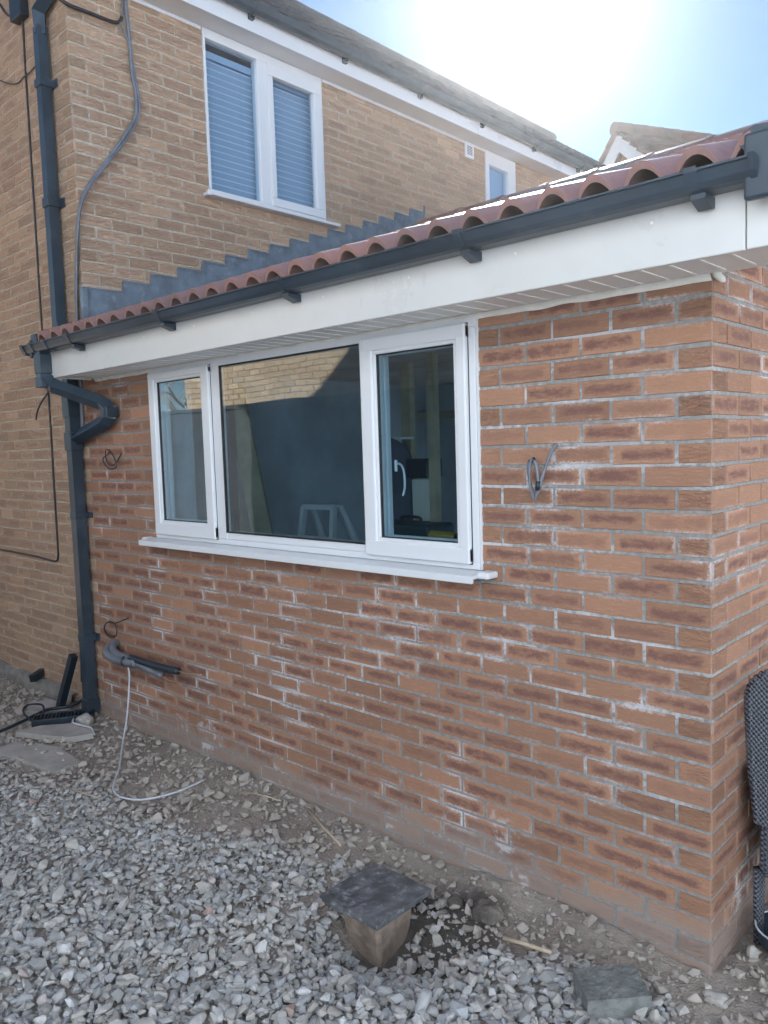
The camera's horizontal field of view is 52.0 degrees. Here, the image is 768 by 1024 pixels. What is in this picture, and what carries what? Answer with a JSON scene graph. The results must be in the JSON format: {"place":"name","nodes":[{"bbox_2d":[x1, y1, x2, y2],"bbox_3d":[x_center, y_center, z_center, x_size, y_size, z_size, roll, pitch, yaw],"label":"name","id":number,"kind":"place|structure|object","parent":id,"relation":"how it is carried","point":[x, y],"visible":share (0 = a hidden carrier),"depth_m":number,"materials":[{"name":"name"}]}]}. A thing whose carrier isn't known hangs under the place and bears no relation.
{"place":"outdoors","nodes":[
{"label":"outdoors","id":0,"kind":"place"},
{"bbox_2d":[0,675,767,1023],"bbox_3d":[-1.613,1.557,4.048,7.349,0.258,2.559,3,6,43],"label":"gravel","id":1,"kind":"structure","parent":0,"point":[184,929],"depth_m":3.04,"materials":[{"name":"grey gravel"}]},
{"bbox_2d":[0,677,767,1023],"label":"ground","id":2,"kind":"structure","parent":0,"point":[624,941],"depth_m":3.09,"materials":[{"name":"soil"}]},
{"bbox_2d":[22,703,44,720],"bbox_3d":[-2.361,1.345,5.309,0.144,0.046,0.273,-5,6,-32],"label":"ground cable","id":3,"kind":"object","parent":2,"relation":"on","point":[25,715],"visible":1,"depth_m":5.35,"materials":[{"name":"black plastic"}]},
{"bbox_2d":[0,741,79,774],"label":"concrete slab","id":4,"kind":"object","parent":2,"relation":"on","point":[54,764],"depth_m":4.63,"materials":[{"name":"grey concrete"}]},
{"bbox_2d":[28,699,70,715],"bbox_3d":[-2.351,1.379,5.482,0.408,0.035,0.235,3,6,43],"label":"concrete slab","id":5,"kind":"object","parent":2,"relation":"on","point":[46,703],"depth_m":5.50,"materials":[{"name":"grey concrete"}]},
{"bbox_2d":[0,699,80,732],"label":"ground cable","id":6,"kind":"object","parent":5,"relation":"on","point":[41,711],"visible":0.73,"depth_m":5.32,"materials":[{"name":"black plastic"}]},
{"bbox_2d":[55,653,77,706],"bbox_3d":[-2.182,1.172,5.405,0.265,0.434,0.050,2,6,38],"label":"pipe offcut","id":7,"kind":"object","parent":5,"relation":"on","point":[69,670],"visible":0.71,"depth_m":5.38,"materials":[{"name":"black plastic"}]},
{"bbox_2d":[15,723,93,742],"bbox_3d":[-2.063,1.403,5.026,0.521,0.035,0.242,0,5,21],"label":"concrete slab","id":8,"kind":"object","parent":2,"relation":"on","point":[70,732],"depth_m":4.97,"materials":[{"name":"grey concrete"}]},
{"bbox_2d":[72,718,94,734],"bbox_3d":[-1.911,1.366,5.016,0.366,0.022,0.049,3,7,45],"label":"strip","id":9,"kind":"object","parent":8,"relation":"on","point":[73,722],"visible":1,"depth_m":5.03,"materials":[{"name":"white plastic"}]},
{"bbox_2d":[31,709,94,726],"bbox_3d":[-2.138,1.389,5.257,0.380,0.080,0.150,-3,5,-15],"label":"drain grate","id":10,"kind":"object","parent":2,"relation":"on","point":[57,717],"visible":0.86,"depth_m":5.21,"materials":[{"name":"black plastic"}]},
{"bbox_2d":[66,787,100,799],"bbox_3d":[-1.548,1.446,4.050,0.275,0.009,0.008,1,6,32],"label":"dry stick","id":11,"kind":"object","parent":2,"relation":"on","point":[83,792],"visible":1,"depth_m":4.05,"materials":[{"name":"beige wood"}]},
{"bbox_2d":[75,713,93,725],"bbox_3d":[-1.962,1.379,5.188,0.150,0.102,0.101,3,6,43],"label":"stone lump","id":12,"kind":"object","parent":2,"relation":"on","point":[86,718],"visible":0.64,"depth_m":5.16,"materials":[{"name":"grey stone"}]},
{"bbox_2d":[244,791,280,801],"bbox_3d":[-0.603,1.415,3.921,0.236,0.008,0.019,1,5,30],"label":"dry stick","id":13,"kind":"object","parent":2,"relation":"on","point":[262,795],"visible":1,"depth_m":3.92,"materials":[{"name":"beige wood"}]},
{"bbox_2d":[0,0,606,716],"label":"brick house","id":14,"kind":"structure","parent":2,"relation":"on","point":[262,124],"depth_m":5.77,"materials":[{"name":"brown brick"}]},
{"bbox_2d":[0,3,9,16],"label":"wall cable","id":15,"kind":"object","parent":14,"relation":"attached to","point":[4,11],"depth_m":5.47,"materials":[{"name":"black plastic"}]},
{"bbox_2d":[0,66,34,84],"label":"thin cable","id":16,"kind":"object","parent":14,"relation":"attached to","point":[29,72],"visible":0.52,"depth_m":5.41,"materials":[{"name":"black plastic"}]},
{"bbox_2d":[9,0,28,24],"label":"junction box","id":17,"kind":"object","parent":14,"relation":"attached to","point":[19,11],"visible":1,"depth_m":5.25,"materials":[{"name":"black plastic"}]},
{"bbox_2d":[0,21,58,561],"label":"wall cable","id":18,"kind":"object","parent":14,"relation":"attached to","point":[37,260],"depth_m":5.48,"materials":[{"name":"black plastic"}]},
{"bbox_2d":[29,668,44,681],"bbox_3d":[-2.606,1.228,5.922,0.056,0.076,0.134,-1,5,14],"label":"pipe stub","id":19,"kind":"object","parent":14,"relation":"attached to","point":[37,675],"visible":1,"depth_m":5.89,"materials":[{"name":"black plastic"}]},
{"bbox_2d":[35,391,48,419],"bbox_3d":[-2.363,-0.782,5.480,0.325,0.266,0.027,2,6,39],"label":"loose cable","id":20,"kind":"object","parent":14,"relation":"attached to","point":[44,397],"visible":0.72,"depth_m":5.53,"materials":[{"name":"black plastic"}]},
{"bbox_2d":[59,0,122,23],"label":"wall cable","id":21,"kind":"object","parent":14,"relation":"attached to","point":[68,4],"depth_m":5.04,"materials":[{"name":"black plastic"}]},
{"bbox_2d":[74,0,137,426],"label":"thick cable","id":22,"kind":"object","parent":14,"relation":"attached to","point":[123,136],"visible":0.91,"depth_m":5.19,"materials":[{"name":"grey plastic"}]},
{"bbox_2d":[76,0,140,320],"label":"thin cable","id":23,"kind":"object","parent":14,"relation":"attached to","point":[107,163],"visible":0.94,"depth_m":5.10,"materials":[{"name":"grey plastic"}]},
{"bbox_2d":[201,27,339,228],"bbox_3d":[-0.903,-2.941,6.164,0.195,1.198,1.330,3,6,43],"label":"window","id":24,"kind":"structure","parent":14,"relation":"in","point":[258,123],"depth_m":6.11,"materials":[{"name":"white plastic"}]},
{"bbox_2d":[484,150,515,200],"bbox_3d":[1.225,-3.354,8.455,0.095,0.888,0.560,3,6,43],"label":"window","id":25,"kind":"structure","parent":14,"relation":"in","point":[500,178],"depth_m":8.46,"materials":[{"name":"white plastic"}]},
{"bbox_2d":[307,808,341,846],"bbox_3d":[-0.280,1.439,3.602,0.021,0.024,0.384,-4,5,-27],"label":"dry stick","id":26,"kind":"object","parent":2,"relation":"on","point":[324,827],"visible":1,"depth_m":3.57,"materials":[{"name":"beige wood"}]},
{"bbox_2d":[319,863,431,967],"bbox_3d":[-0.028,1.614,3.049,0.307,0.301,0.311,3,6,43],"label":"concrete block","id":27,"kind":"object","parent":2,"relation":"on","point":[374,903],"visible":0.99,"depth_m":2.99,"materials":[{"name":"concrete"}]},
{"bbox_2d":[19,120,767,974],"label":"brick extension","id":28,"kind":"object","parent":2,"relation":"on","point":[541,694],"visible":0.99,"depth_m":3.02,"materials":[{"name":"brown brick"}]},
{"bbox_2d":[102,449,121,469],"bbox_3d":[-1.702,-0.333,4.945,0.218,0.132,0.048,3,6,43],"label":"cable coil","id":29,"kind":"object","parent":28,"relation":"attached to","point":[113,457],"visible":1,"depth_m":4.94,"materials":[{"name":"grey plastic"}]},
{"bbox_2d":[104,617,128,637],"bbox_3d":[-1.741,0.745,5.088,0.270,0.153,0.036,1,6,35],"label":"cable coil","id":30,"kind":"object","parent":28,"relation":"attached to","point":[105,632],"visible":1,"depth_m":5.09,"materials":[{"name":"black plastic"}]},
{"bbox_2d":[103,639,201,683],"bbox_3d":[-1.441,0.913,4.737,0.154,0.124,1.196,-6,6,-40],"label":"pipe bundle","id":31,"kind":"object","parent":28,"relation":"attached to","point":[112,653],"visible":0.99,"depth_m":4.78,"materials":[{"name":"black plastic"}]},
{"bbox_2d":[112,667,206,800],"bbox_3d":[-1.422,1.210,4.379,0.461,0.464,1.062,-6,6,-41],"label":"hanging cable","id":32,"kind":"object","parent":31,"relation":"hanging from","point":[150,798],"visible":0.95,"depth_m":4.13,"materials":[{"name":"white plastic"}]},
{"bbox_2d":[238,488,244,530],"bbox_3d":[-0.957,0.296,5.330,0.066,2.057,0.730,-5,6,-31],"label":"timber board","id":33,"kind":"object","parent":28,"relation":"on","point":[242,527],"depth_m":5.35,"materials":[{"name":"wood"}]},
{"bbox_2d":[234,382,273,533],"bbox_3d":[-0.803,0.218,5.302,0.098,2.233,0.965,-5,6,-33],"label":"timber board","id":34,"kind":"object","parent":28,"relation":"on","point":[253,489],"visible":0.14,"depth_m":5.41,"materials":[{"name":"brown wood"}]},
{"bbox_2d":[139,317,497,583],"bbox_3d":[-0.492,-0.284,3.867,2.523,1.030,0.215,3,6,43],"label":"window","id":35,"kind":"structure","parent":28,"relation":"in","point":[460,560],"depth_m":3.45,"materials":[{"name":"white plastic"}]},
{"bbox_2d":[297,504,358,540],"bbox_3d":[-0.260,0.593,5.729,0.516,1.337,0.935,3,6,43],"label":"step ladder","id":36,"kind":"object","parent":28,"relation":"on","point":[313,508],"visible":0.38,"depth_m":5.50,"materials":[{"name":"metal"}]},
{"bbox_2d":[400,363,416,478],"bbox_3d":[0.187,0.136,5.365,0.080,2.270,0.050,3,6,43],"label":"timber post","id":37,"kind":"object","parent":28,"relation":"on","point":[407,399],"visible":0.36,"depth_m":5.27,"materials":[{"name":"brown wood"}]},
{"bbox_2d":[391,437,413,519],"bbox_3d":[0.057,-0.098,5.153,0.290,0.780,0.302,-1,5,5],"label":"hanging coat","id":38,"kind":"object","parent":37,"relation":"hanging from","point":[401,454],"visible":0.24,"depth_m":5.01,"materials":[{"name":"fabric"}]},
{"bbox_2d":[426,352,441,521],"bbox_3d":[0.319,0.181,4.766,0.050,2.270,0.050,3,6,43],"label":"timber post","id":39,"kind":"object","parent":28,"relation":"on","point":[433,434],"visible":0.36,"depth_m":4.70,"materials":[{"name":"brown wood"}]},
{"bbox_2d":[527,443,557,500],"bbox_3d":[0.570,-0.143,2.833,0.113,0.207,0.036,0,5,16],"label":"cable tail","id":40,"kind":"object","parent":28,"relation":"attached to","point":[538,485],"visible":1,"depth_m":2.83},
{"bbox_2d":[488,144,700,204],"bbox_3d":[1.420,-2.220,5.286,1.040,0.447,1.031,3,6,43],"label":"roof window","id":41,"kind":"structure","parent":28,"relation":"in","point":[625,165],"depth_m":4.83,"materials":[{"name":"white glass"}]},
{"bbox_3d":[0.305,0.836,4.819,1.000,0.958,0.600,3,6,43],"label":"workbench","id":42,"kind":"object","parent":28,"relation":"on","visible":0},
{"bbox_2d":[412,479,429,520],"bbox_3d":[0.273,0.068,4.947,0.130,0.550,0.130,3,6,43],"label":"white carton","id":43,"kind":"object","parent":42,"relation":"on","point":[421,497],"visible":0.32,"depth_m":4.88,"materials":[{"name":"white cardboard"}]},
{"bbox_2d":[406,458,441,477],"bbox_3d":[0.251,-0.277,4.929,0.180,0.120,0.150,3,6,43],"label":"dark box","id":44,"kind":"object","parent":43,"relation":"on","point":[417,467],"visible":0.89,"depth_m":4.87,"materials":[{"name":"black plastic"}]},
{"bbox_2d":[394,515,453,536],"bbox_3d":[0.171,0.189,4.768,0.470,0.344,0.250,3,6,43],"label":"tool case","id":45,"kind":"object","parent":42,"relation":"on","point":[419,527],"visible":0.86,"depth_m":4.63,"materials":[{"name":"black plastic"}]},
{"bbox_2d":[447,893,463,910],"bbox_3d":[0.283,1.543,3.111,0.080,0.063,0.060,3,6,43],"label":"soil clod","id":46,"kind":"object","parent":2,"relation":"on","point":[456,899],"visible":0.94,"depth_m":3.09,"materials":[{"name":"soil"}]},
{"bbox_2d":[472,897,504,926],"bbox_3d":[0.393,1.514,2.976,0.127,0.090,0.100,3,6,43],"label":"soil clod","id":47,"kind":"object","parent":2,"relation":"on","point":[487,911],"visible":1,"depth_m":2.94,"materials":[{"name":"soil"}]},
{"bbox_2d":[503,936,551,954],"bbox_3d":[0.494,1.495,2.715,0.182,0.026,0.016,2,6,36],"label":"dry stick","id":48,"kind":"object","parent":2,"relation":"on","point":[523,943],"visible":1,"depth_m":2.71,"materials":[{"name":"beige wood"}]},
{"bbox_2d":[572,964,651,1020],"bbox_3d":[0.715,1.510,2.470,0.205,0.081,0.156,-2,5,-3],"label":"concrete block","id":49,"kind":"object","parent":2,"relation":"on","point":[619,992],"depth_m":2.43,"materials":[{"name":"grey concrete"}]},
{"bbox_2d":[647,1009,661,1022],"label":"stone lump","id":50,"kind":"object","parent":2,"relation":"on","point":[654,1016],"visible":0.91,"depth_m":2.38,"materials":[{"name":"grey stone"}]},
{"bbox_2d":[703,989,728,1008],"bbox_3d":[1.050,1.537,2.488,0.084,0.039,0.056,3,6,43],"label":"stone lump","id":51,"kind":"object","parent":2,"relation":"on","point":[720,998],"visible":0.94,"depth_m":2.47,"materials":[{"name":"grey stone"}]},
{"bbox_2d":[747,944,759,957],"bbox_3d":[1.256,1.504,2.678,0.038,0.065,0.039,-1,5,4],"label":"stone lump","id":52,"kind":"object","parent":2,"relation":"on","point":[753,951],"visible":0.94,"depth_m":2.67,"materials":[{"name":"grey stone"}]},
{"bbox_2d":[744,669,767,945],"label":"rattan chair","id":53,"kind":"object","parent":2,"relation":"on","point":[756,713],"visible":1,"depth_m":2.66,"materials":[{"name":"grey wicker"}]},
{"bbox_2d":[754,910,767,951],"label":"black bowl","id":54,"kind":"object","parent":2,"relation":"on","point":[763,939],"visible":0.8,"depth_m":2.69,"materials":[{"name":"plastic"}]},
{"bbox_2d":[428,530,457,538],"bbox_3d":[0.353,0.244,4.440,0.215,0.276,0.090,3,6,43],"label":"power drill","id":55,"kind":"object","parent":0,"point":[441,534],"visible":0.1,"depth_m":4.42,"materials":[{"name":"plastic"}]},
{"bbox_2d":[297,0,767,160],"label":"sky","id":56,"kind":"structure","parent":0,"point":[574,69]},
{"bbox_2d":[599,122,716,165],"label":"gable house","id":57,"kind":"structure","parent":0,"point":[627,141],"depth_m":18.05,"materials":[{"name":"beige tile"}]}
]}

